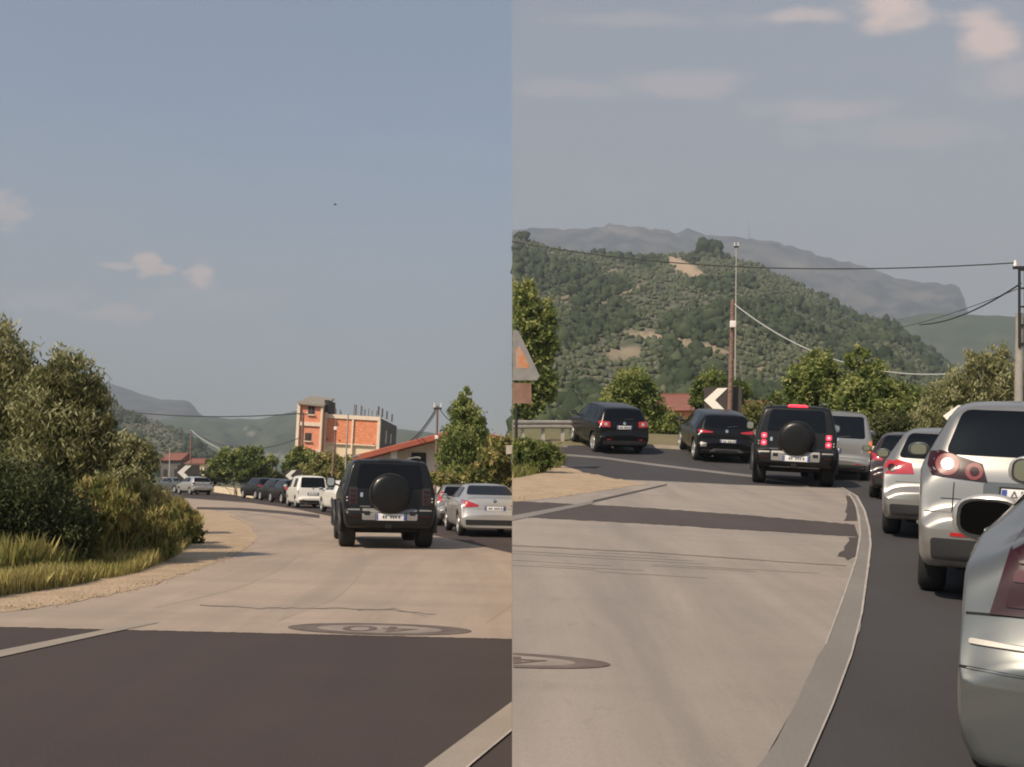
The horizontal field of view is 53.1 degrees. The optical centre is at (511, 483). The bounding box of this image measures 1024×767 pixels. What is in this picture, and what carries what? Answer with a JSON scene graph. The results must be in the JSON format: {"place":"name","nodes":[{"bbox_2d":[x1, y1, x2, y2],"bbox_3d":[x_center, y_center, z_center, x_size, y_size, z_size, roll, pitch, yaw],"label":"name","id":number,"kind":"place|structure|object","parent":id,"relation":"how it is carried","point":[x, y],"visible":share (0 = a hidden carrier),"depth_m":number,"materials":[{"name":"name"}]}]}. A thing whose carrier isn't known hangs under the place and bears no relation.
{"place":"outdoors","nodes":[
{"label":"outdoors","id":0,"kind":"place"},
{"bbox_2d":[0,513,204,595],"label":"dry grass","id":1,"kind":"structure","parent":0,"point":[31,577],"depth_m":13.03,"materials":[{"name":"plant"}]},
{"bbox_2d":[0,386,239,484],"bbox_3d":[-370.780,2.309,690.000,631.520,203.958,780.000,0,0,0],"label":"hillside trees","id":2,"kind":"object","parent":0,"point":[154,440],"visible":0.06,"depth_m":706.52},
{"bbox_2d":[106,397,284,485],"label":"woodland","id":3,"kind":"object","parent":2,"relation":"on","point":[200,449],"visible":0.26,"depth_m":659.74,"materials":[{"name":"green plant"}]},
{"bbox_2d":[0,508,257,611],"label":"sandy shoulder","id":4,"kind":"object","parent":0,"point":[225,534],"visible":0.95,"depth_m":15.40},
{"bbox_2d":[0,541,251,608],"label":"gravel","id":5,"kind":"structure","parent":4,"relation":"on","point":[64,600],"depth_m":11.99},
{"bbox_2d":[84,380,202,420],"bbox_3d":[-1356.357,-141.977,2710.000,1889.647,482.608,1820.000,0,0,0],"label":"mountain","id":6,"kind":"structure","parent":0,"point":[128,399],"depth_m":2861.86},
{"bbox_2d":[0,491,511,766],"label":"road","id":7,"kind":"structure","parent":0,"point":[139,698],"depth_m":6.38,"materials":[{"name":"asphalt"}]},
{"bbox_2d":[0,622,157,656],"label":"edge line","id":8,"kind":"object","parent":7,"relation":"on","point":[13,650],"visible":1,"depth_m":8.31,"materials":[{"name":"paint"}]},
{"bbox_2d":[155,477,181,492],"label":"oncoming car","id":9,"kind":"object","parent":7,"relation":"on","point":[171,482],"visible":0.59,"depth_m":95.68,"materials":[{"name":"grey metal"}]},
{"bbox_2d":[177,476,212,494],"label":"people carrier","id":10,"kind":"object","parent":7,"relation":"on","point":[190,485],"visible":0.99,"depth_m":85.28,"materials":[{"name":"silver metal"}]},
{"bbox_2d":[0,498,511,638],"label":"dusty lane","id":11,"kind":"structure","parent":7,"relation":"on","point":[437,582],"depth_m":12.10,"materials":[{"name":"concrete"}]},
{"bbox_2d":[155,515,302,607],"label":"tyre track","id":12,"kind":"structure","parent":11,"relation":"on","point":[288,550],"depth_m":15.49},
{"bbox_2d":[197,507,319,517],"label":"asphalt band","id":13,"kind":"object","parent":11,"relation":"on","point":[270,511],"visible":0.93,"depth_m":45.07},
{"bbox_2d":[200,604,425,613],"bbox_3d":[-2.062,1.321,10.806,2.554,0.063,0.330,0,0,3],"label":"road crack","id":14,"kind":"object","parent":11,"relation":"on","point":[299,608],"visible":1,"depth_m":10.83,"materials":[{"name":"concrete"}]},
{"bbox_2d":[270,516,364,620],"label":"tyre track","id":15,"kind":"structure","parent":11,"relation":"on","point":[341,578],"depth_m":14.05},
{"bbox_2d":[288,623,470,634],"bbox_3d":[-1.219,1.338,9.441,1.691,0.042,0.742,0,0,0],"label":"painted roundel","id":16,"kind":"object","parent":11,"relation":"on","point":[379,628],"visible":1,"depth_m":9.43,"materials":[{"name":"grey paint"}]},
{"bbox_2d":[326,455,436,546],"bbox_3d":[-2.942,0.370,23.039,2.432,1.942,4.825,1,0,-12],"label":"off roader","id":17,"kind":"object","parent":11,"relation":"on","point":[383,495],"visible":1,"depth_m":20.92,"materials":[{"name":"black metal"}]},
{"bbox_2d":[357,464,422,488],"bbox_3d":[-2.496,-0.143,20.974,1.357,0.500,0.108,1,0,-12],"label":"rear window","id":18,"kind":"structure","parent":17,"relation":"in","point":[368,473],"depth_m":20.98,"materials":[{"name":"black glass"}]},
{"bbox_2d":[441,541,511,622],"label":"tyre track","id":19,"kind":"structure","parent":11,"relation":"on","point":[493,599],"depth_m":13.89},
{"bbox_2d":[258,479,282,499],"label":"hatchback car","id":20,"kind":"object","parent":7,"relation":"on","point":[263,490],"visible":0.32,"depth_m":68.10,"materials":[{"name":"black paint"}]},
{"bbox_2d":[268,479,291,502],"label":"hatchback car","id":21,"kind":"object","parent":7,"relation":"on","point":[278,490],"visible":0.47,"depth_m":61.61,"materials":[{"name":"black paint"}]},
{"bbox_2d":[284,475,327,507],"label":"van","id":22,"kind":"object","parent":7,"relation":"on","point":[303,489],"visible":0.77,"depth_m":51.69,"materials":[{"name":"white paint"}]},
{"bbox_2d":[318,480,340,511],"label":"hatchback car","id":23,"kind":"object","parent":7,"relation":"on","point":[327,496],"visible":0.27,"depth_m":44.88,"materials":[{"name":"white paint"}]},
{"bbox_2d":[435,484,463,524],"bbox_3d":[-1.812,0.711,35.282,2.187,1.391,4.204,1,0,-7],"label":"hatchback car","id":24,"kind":"object","parent":7,"relation":"on","point":[449,490],"visible":0.2,"depth_m":33.41,"materials":[{"name":"silver metal"}]},
{"bbox_2d":[424,702,511,766],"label":"line","id":25,"kind":"object","parent":7,"relation":"on","point":[467,749],"visible":1,"depth_m":5.36,"materials":[{"name":"paint"}]},
{"bbox_2d":[440,483,511,535],"bbox_3d":[-0.838,0.701,29.086,2.267,1.423,4.653,1,0,-10],"label":"saloon car","id":26,"kind":"object","parent":7,"relation":"on","point":[478,505],"visible":0.76,"depth_m":26.96,"materials":[{"name":"silver metal"}]},
{"bbox_2d":[158,411,511,471],"bbox_3d":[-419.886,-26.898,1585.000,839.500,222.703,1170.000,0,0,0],"label":"wooded ridge beyond town","id":27,"kind":"object","parent":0,"point":[271,431],"visible":0.19,"depth_m":1552.52},
{"bbox_2d":[162,485,511,520],"bbox_3d":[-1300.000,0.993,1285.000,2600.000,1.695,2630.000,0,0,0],"label":"ground","id":28,"kind":"structure","parent":0,"point":[237,486],"depth_m":247.23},
{"bbox_2d":[0,311,47,529],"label":"olive tree","id":29,"kind":"object","parent":28,"relation":"on","point":[13,363],"visible":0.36,"depth_m":17.25,"materials":[{"name":"green plant"}]},
{"bbox_2d":[0,442,103,561],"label":"dark shrub","id":30,"kind":"object","parent":28,"relation":"on","point":[33,510],"visible":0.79,"depth_m":14.36,"materials":[{"name":"green plant"}]},
{"bbox_2d":[1,529,113,564],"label":"seed grass","id":31,"kind":"structure","parent":28,"relation":"on","point":[52,552],"depth_m":14.26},
{"bbox_2d":[0,340,123,495],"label":"olive tree","id":32,"kind":"object","parent":28,"relation":"on","point":[65,411],"visible":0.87,"depth_m":15.88,"materials":[{"name":"green plant"}]},
{"bbox_2d":[0,529,174,568],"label":"green grass","id":33,"kind":"structure","parent":28,"relation":"on","point":[19,552],"depth_m":13.51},
{"bbox_2d":[56,471,141,545],"bbox_3d":[-6.309,0.535,15.602,1.294,1.542,1.038,0,0,-20],"label":"weed bush","id":34,"kind":"object","parent":28,"relation":"on","point":[118,504],"visible":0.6,"depth_m":15.45,"materials":[{"name":"green plant"}]},
{"bbox_2d":[93,428,164,485],"bbox_3d":[-9.097,-0.026,23.916,1.720,2.575,1.506,0,0,0],"label":"olive bush","id":35,"kind":"object","parent":28,"relation":"on","point":[135,457],"visible":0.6,"depth_m":23.84,"materials":[{"name":"green plant"}]},
{"bbox_2d":[108,498,186,558],"bbox_3d":[-6.242,0.778,16.603,1.987,1.139,1.238,0,0,0],"label":"weed bush","id":36,"kind":"object","parent":28,"relation":"on","point":[161,526],"visible":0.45,"depth_m":16.41,"materials":[{"name":"green plant"}]},
{"bbox_2d":[113,475,202,539],"bbox_3d":[-6.895,0.546,19.465,1.897,1.536,1.189,0,0,21],"label":"weed bush","id":37,"kind":"object","parent":28,"relation":"on","point":[149,492],"visible":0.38,"depth_m":19.33,"materials":[{"name":"green plant"}]},
{"bbox_2d":[160,453,192,480],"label":"house","id":38,"kind":"structure","parent":28,"relation":"on","point":[176,459],"depth_m":130.00,"materials":[{"name":"paint"}]},
{"bbox_2d":[177,465,199,492],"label":"chevron sign","id":39,"kind":"object","parent":28,"relation":"on","point":[184,472],"visible":0.64,"depth_m":96.07,"materials":[{"name":"grey"}]},
{"bbox_2d":[174,518,208,543],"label":"weed bush","id":40,"kind":"object","parent":28,"relation":"on","point":[195,532],"visible":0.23,"depth_m":21.16,"materials":[{"name":"green plant"}]},
{"bbox_2d":[184,458,217,489],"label":"house","id":41,"kind":"structure","parent":28,"relation":"on","point":[201,462],"depth_m":125.70,"materials":[{"name":"tile"}]},
{"bbox_2d":[204,444,279,496],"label":"tree","id":42,"kind":"object","parent":28,"relation":"on","point":[226,461],"visible":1,"depth_m":81.55,"materials":[{"name":"green plant"}]},
{"bbox_2d":[214,486,278,499],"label":"wall","id":43,"kind":"structure","parent":28,"relation":"on","point":[217,489],"depth_m":93.88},
{"bbox_2d":[240,478,272,498],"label":"estate car","id":44,"kind":"object","parent":28,"relation":"on","point":[250,487],"visible":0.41,"depth_m":73.59,"materials":[{"name":"black paint"}]},
{"bbox_2d":[194,467,337,490],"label":"hedge","id":45,"kind":"object","parent":28,"relation":"on","point":[276,474],"visible":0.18,"depth_m":87.70,"materials":[{"name":"green plant"}]},
{"bbox_2d":[285,469,302,478],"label":"chevron sign","id":46,"kind":"object","parent":28,"relation":"on","point":[290,473],"visible":0.49,"depth_m":79.01,"materials":[{"name":"grey"}]},
{"bbox_2d":[280,444,319,474],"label":"shrub","id":47,"kind":"object","parent":28,"relation":"on","point":[297,457],"visible":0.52,"depth_m":83.42,"materials":[{"name":"green plant"}]},
{"bbox_2d":[299,412,307,448],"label":"utility pole","id":48,"kind":"object","parent":28,"relation":"on","point":[302,435],"visible":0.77,"depth_m":94.92,"materials":[{"name":"grey metal"}]},
{"bbox_2d":[112,410,301,416],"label":"overhead wire","id":49,"kind":"object","parent":48,"relation":"attached to","point":[209,416],"visible":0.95,"depth_m":101.59,"materials":[{"name":"grey"}]},
{"bbox_2d":[301,450,352,479],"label":"shrub","id":50,"kind":"object","parent":28,"relation":"on","point":[321,464],"visible":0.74,"depth_m":75.31,"materials":[{"name":"green plant"}]},
{"bbox_2d":[331,419,336,475],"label":"utility pole","id":51,"kind":"object","parent":28,"relation":"on","point":[333,458],"visible":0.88,"depth_m":59.95,"materials":[{"name":"white"}]},
{"bbox_2d":[295,396,396,469],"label":"brick building","id":52,"kind":"structure","parent":28,"relation":"on","point":[368,433],"depth_m":108.12,"materials":[{"name":"brick"}]},
{"bbox_2d":[354,432,497,493],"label":"red roofed house","id":53,"kind":"structure","parent":28,"relation":"on","point":[423,448],"depth_m":53.04,"materials":[{"name":"white paint"}]},
{"bbox_2d":[434,403,441,494],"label":"utility pole","id":54,"kind":"object","parent":28,"relation":"on","point":[436,438],"visible":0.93,"depth_m":44.96,"materials":[{"name":"grey metal"}]},
{"bbox_2d":[429,469,467,487],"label":"hedge","id":55,"kind":"object","parent":28,"relation":"on","point":[440,478],"visible":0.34,"depth_m":39.11,"materials":[{"name":"green plant"}]},
{"bbox_2d":[432,386,492,476],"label":"conical tree","id":56,"kind":"object","parent":28,"relation":"on","point":[463,439],"visible":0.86,"depth_m":40.54,"materials":[{"name":"green plant"}]},
{"bbox_2d":[461,433,513,487],"bbox_3d":[-0.861,-0.172,36.954,2.022,3.369,1.553,0,0,0],"label":"leafy shrub","id":57,"kind":"object","parent":28,"relation":"on","point":[493,465],"visible":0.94,"depth_m":36.71,"materials":[{"name":"green plant"}]},
{"bbox_2d":[0,0,1023,436],"label":"sky","id":58,"kind":"structure","parent":0,"point":[173,173],"materials":[{"name":"blue"}]},
{"bbox_2d":[512,466,646,501],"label":"sandy verge","id":59,"kind":"structure","parent":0,"point":[568,480],"depth_m":21.49,"materials":[{"name":"sand"}]},
{"bbox_2d":[513,326,538,437],"bbox_3d":[0.372,-2.168,27.048,0.708,3.967,0.104,0,0,0],"label":"warning sign","id":60,"kind":"object","parent":59,"relation":"on","point":[524,367],"visible":0.88,"depth_m":27.00,"materials":[{"name":"grey metal"}]},
{"bbox_2d":[512,434,565,472],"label":"weed bush","id":61,"kind":"object","parent":59,"relation":"on","point":[532,450],"visible":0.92,"depth_m":25.34,"materials":[{"name":"green plant"}]},
{"bbox_2d":[511,444,566,477],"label":"green grass","id":62,"kind":"structure","parent":59,"relation":"on","point":[521,471],"depth_m":24.89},
{"bbox_2d":[512,429,750,457],"bbox_3d":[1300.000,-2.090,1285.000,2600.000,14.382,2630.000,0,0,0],"label":"ground slope","id":63,"kind":"structure","parent":0,"point":[553,436],"depth_m":38.57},
{"bbox_2d":[512,275,561,419],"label":"walnut tree","id":64,"kind":"object","parent":63,"relation":"on","point":[531,318],"visible":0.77,"depth_m":45.67,"materials":[{"name":"green plant"}]},
{"bbox_2d":[512,420,579,441],"bbox_3d":[1.297,-1.827,37.130,2.764,0.957,0.386,0,0,-17],"label":"guard rail","id":65,"kind":"object","parent":63,"relation":"on","point":[543,425],"visible":0.69,"depth_m":37.07,"materials":[{"name":"metal"}]},
{"bbox_2d":[596,363,687,433],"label":"leafy shrub","id":66,"kind":"object","parent":63,"relation":"on","point":[628,388],"visible":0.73,"depth_m":44.50,"materials":[{"name":"green plant"}]},
{"bbox_2d":[646,444,691,449],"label":"kerb wall","id":67,"kind":"structure","parent":63,"relation":"on","point":[664,446],"depth_m":36.56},
{"bbox_2d":[657,393,699,421],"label":"house","id":68,"kind":"structure","parent":63,"relation":"on","point":[678,402],"depth_m":63.51,"materials":[{"name":"paint"}]},
{"bbox_2d":[685,364,755,411],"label":"leafy shrub","id":69,"kind":"object","parent":63,"relation":"on","point":[709,378],"visible":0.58,"depth_m":49.81,"materials":[{"name":"green plant"}]},
{"bbox_2d":[704,386,741,412],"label":"chevron sign","id":70,"kind":"object","parent":63,"relation":"on","point":[715,397],"visible":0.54,"depth_m":42.95,"materials":[{"name":"grey"}]},
{"bbox_2d":[727,299,735,409],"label":"utility pole","id":71,"kind":"object","parent":63,"relation":"on","point":[731,351],"visible":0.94,"depth_m":42.42,"materials":[{"name":"brown"}]},
{"bbox_2d":[734,304,956,374],"bbox_3d":[12.092,-5.551,38.204,0.043,3.797,10.208,0,0,-35],"label":"overhead wire","id":72,"kind":"object","parent":71,"relation":"attached to","point":[825,356],"visible":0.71,"depth_m":39.34,"materials":[{"name":"grey"}]},
{"bbox_2d":[734,242,738,379],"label":"antenna mast","id":73,"kind":"object","parent":63,"relation":"on","point":[736,246],"visible":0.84,"depth_m":57.97,"materials":[{"name":"metal"}]},
{"bbox_2d":[741,396,782,431],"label":"leafy shrub","id":74,"kind":"object","parent":63,"relation":"on","point":[752,411],"visible":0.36,"depth_m":45.66,"materials":[{"name":"green plant"}]},
{"bbox_2d":[779,345,870,419],"bbox_3d":[11.765,-3.162,37.927,3.636,3.970,2.527,0,0,22],"label":"leafy shrub","id":75,"kind":"object","parent":63,"relation":"on","point":[817,376],"visible":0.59,"depth_m":37.65,"materials":[{"name":"green plant"}]},
{"bbox_2d":[762,378,961,416],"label":"hedge","id":76,"kind":"object","parent":63,"relation":"on","point":[774,396],"visible":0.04,"depth_m":40.92,"materials":[{"name":"green plant"}]},
{"bbox_2d":[828,342,922,431],"bbox_3d":[13.112,-2.960,36.461,3.680,4.227,2.527,0,0,0],"label":"leafy shrub","id":77,"kind":"object","parent":63,"relation":"on","point":[872,387],"visible":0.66,"depth_m":36.14,"materials":[{"name":"green plant"}]},
{"bbox_2d":[868,408,944,445],"bbox_3d":[13.378,-1.490,33.954,4.441,2.148,2.418,0,0,0],"label":"leafy shrub","id":78,"kind":"object","parent":63,"relation":"on","point":[883,425],"visible":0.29,"depth_m":33.76,"materials":[{"name":"green plant"}]},
{"bbox_2d":[906,339,1023,429],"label":"olive tree","id":79,"kind":"object","parent":63,"relation":"on","point":[998,383],"visible":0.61,"depth_m":30.75,"materials":[{"name":"green plant"}]},
{"bbox_2d":[1013,260,1023,400],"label":"utility pole","id":80,"kind":"object","parent":63,"relation":"on","point":[1018,376],"visible":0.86,"depth_m":29.89,"materials":[{"name":"concrete"}]},
{"bbox_2d":[512,241,1013,268],"bbox_3d":[7.348,-8.185,35.930,19.058,3.536,0.036,0,0,40],"label":"overhead wire","id":81,"kind":"object","parent":80,"relation":"attached to","point":[775,267],"visible":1,"depth_m":34.63,"materials":[{"name":"grey"}]},
{"bbox_2d":[919,283,1021,324],"bbox_3d":[16.175,-6.329,36.931,0.047,1.042,14.392,0,0,11],"label":"overhead wire","id":82,"kind":"object","parent":80,"relation":"attached to","point":[972,310],"visible":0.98,"depth_m":35.12,"materials":[{"name":"grey"}]},
{"bbox_2d":[512,480,859,766],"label":"dusty lane uphill","id":83,"kind":"structure","parent":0,"point":[714,667],"depth_m":6.87,"materials":[{"name":"grey concrete"}]},
{"bbox_2d":[513,653,609,667],"bbox_3d":[0.274,0.982,5.663,0.536,0.037,0.340,0,0,0],"label":"painted roundel","id":84,"kind":"object","parent":83,"relation":"on","point":[526,660],"visible":1,"depth_m":5.66,"materials":[{"name":"grey paint"}]},
{"bbox_2d":[593,484,666,501],"bbox_3d":[2.399,0.159,19.937,0.131,0.305,6.578,0,0,20],"label":"edge groove","id":85,"kind":"object","parent":83,"relation":"on","point":[605,498],"visible":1,"depth_m":19.17,"materials":[{"name":"concrete"}]},
{"bbox_2d":[512,545,846,565],"bbox_3d":[1.689,0.735,10.579,3.413,0.184,0.191,0,0,7],"label":"road groove","id":86,"kind":"object","parent":83,"relation":"on","point":[666,553],"visible":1,"depth_m":10.65,"materials":[{"name":"asphalt"}]},
{"bbox_2d":[512,501,857,536],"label":"asphalt band uphill","id":87,"kind":"structure","parent":83,"relation":"on","point":[622,514],"depth_m":14.65,"materials":[{"name":"asphalt"}]},
{"bbox_2d":[512,501,592,519],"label":"road marking","id":88,"kind":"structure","parent":87,"relation":"on","point":[523,515],"depth_m":14.83,"materials":[{"name":"grey paint"}]},
{"bbox_2d":[825,488,860,643],"bbox_3d":[5.056,0.553,15.442,0.392,0.911,19.052,0,0,18],"label":"kerb line inner edge","id":89,"kind":"object","parent":83,"relation":"on","point":[852,567],"visible":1,"depth_m":10.26,"materials":[{"name":"paint"}]},
{"bbox_2d":[838,537,857,559],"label":"torn asphalt","id":90,"kind":"structure","parent":83,"relation":"on","point":[848,552],"depth_m":11.74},
{"bbox_2d":[844,495,856,520],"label":"torn asphalt","id":91,"kind":"structure","parent":83,"relation":"on","point":[850,511],"depth_m":17.43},
{"bbox_2d":[512,236,933,406],"bbox_3d":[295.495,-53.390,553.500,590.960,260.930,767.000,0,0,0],"label":"hill","id":92,"kind":"structure","parent":0,"point":[629,347],"depth_m":371.21,"materials":[{"name":"plant"}]},
{"bbox_2d":[695,237,723,253],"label":"round tree","id":93,"kind":"object","parent":92,"relation":"on","point":[704,244],"visible":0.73,"depth_m":743.75,"materials":[{"name":"green plant"}]},
{"bbox_2d":[505,237,984,444],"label":"woodland","id":94,"kind":"object","parent":92,"relation":"on","point":[675,369],"visible":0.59,"depth_m":431.39,"materials":[{"name":"green plant"}]},
{"bbox_2d":[512,223,967,320],"bbox_3d":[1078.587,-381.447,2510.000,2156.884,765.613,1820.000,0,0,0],"label":"mountain","id":95,"kind":"structure","parent":0,"point":[875,293],"depth_m":2861.38,"materials":[{"name":"stone"}]},
{"bbox_2d":[560,445,976,766],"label":"road","id":96,"kind":"structure","parent":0,"point":[895,704],"depth_m":6.58,"materials":[{"name":"asphalt"}]},
{"bbox_2d":[569,402,648,451],"bbox_3d":[3.323,-2.107,36.196,2.247,1.610,4.254,0,10,-13],"label":"compact car","id":97,"kind":"object","parent":96,"relation":"on","point":[596,425],"visible":0.99,"depth_m":34.38,"materials":[{"name":"black paint"}]},
{"bbox_2d":[564,454,808,486],"bbox_3d":[5.160,-0.453,29.603,2.392,1.083,10.990,0,0,-32],"label":"lane line","id":98,"kind":"object","parent":96,"relation":"on","point":[737,474],"visible":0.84,"depth_m":30.73,"materials":[{"name":"grey paint"}]},
{"bbox_2d":[677,409,754,461],"bbox_3d":[6.916,-1.769,35.082,2.347,1.630,4.518,3,9,0],"label":"sport utility car","id":99,"kind":"object","parent":96,"relation":"on","point":[717,432],"visible":0.95,"depth_m":33.06,"materials":[{"name":"black paint"}]},
{"bbox_2d":[746,401,840,485],"bbox_3d":[7.284,-1.064,26.552,2.432,2.032,4.825,3,4,13],"label":"off roader","id":100,"kind":"object","parent":96,"relation":"on","point":[796,438],"visible":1,"depth_m":24.44,"materials":[{"name":"black paint"}]},
{"bbox_2d":[767,409,825,432],"bbox_3d":[6.803,-1.494,24.470,1.356,0.594,0.081,0,0,13],"label":"rear window","id":101,"kind":"structure","parent":100,"relation":"in","point":[778,418],"depth_m":24.46,"materials":[{"name":"black glass"}]},
{"bbox_2d":[757,487,870,766],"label":"kerb line","id":102,"kind":"object","parent":96,"relation":"on","point":[793,745],"visible":1,"depth_m":5.49,"materials":[{"name":"grey paint"}]},
{"bbox_2d":[804,487,871,766],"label":"kerb line edge","id":103,"kind":"object","parent":96,"relation":"on","point":[855,637],"visible":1,"depth_m":7.03,"materials":[{"name":"paint"}]},
{"bbox_2d":[801,410,875,479],"bbox_3d":[9.715,-1.228,30.741,2.347,1.932,4.705,4,6,16],"label":"van","id":104,"kind":"object","parent":96,"relation":"on","point":[855,434],"visible":0.36,"depth_m":28.51,"materials":[{"name":"silver metal"}]},
{"bbox_2d":[862,432,905,496],"bbox_3d":[8.782,-0.421,22.467,2.167,1.411,4.104,4,4,20],"label":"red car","id":105,"kind":"object","parent":96,"relation":"on","point":[889,440],"visible":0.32,"depth_m":20.95,"materials":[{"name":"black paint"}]},
{"bbox_2d":[876,427,941,533],"bbox_3d":[6.453,-0.070,14.971,2.247,1.471,4.604,4,4,22],"label":"estate car","id":106,"kind":"object","parent":96,"relation":"on","point":[902,465],"visible":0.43,"depth_m":13.22,"materials":[{"name":"silver metal"}]},
{"bbox_2d":[908,401,1023,589],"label":"compact mpv","id":107,"kind":"object","parent":96,"relation":"on","point":[976,448],"visible":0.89,"depth_m":8.25,"materials":[{"name":"silver metal"}]},
{"bbox_2d":[948,409,1023,457],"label":"rear window","id":108,"kind":"structure","parent":107,"relation":"in","point":[995,433],"depth_m":8.26,"materials":[{"name":"black glass"}]},
{"bbox_2d":[952,456,1023,766],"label":"saloon car","id":109,"kind":"object","parent":96,"relation":"on","point":[990,695],"visible":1,"depth_m":3.47,"materials":[{"name":"grey metal"}]},
{"bbox_2d":[896,314,1023,385],"bbox_3d":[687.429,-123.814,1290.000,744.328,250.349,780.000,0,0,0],"label":"wooded ridge","id":110,"kind":"structure","parent":0,"point":[949,340],"depth_m":1404.58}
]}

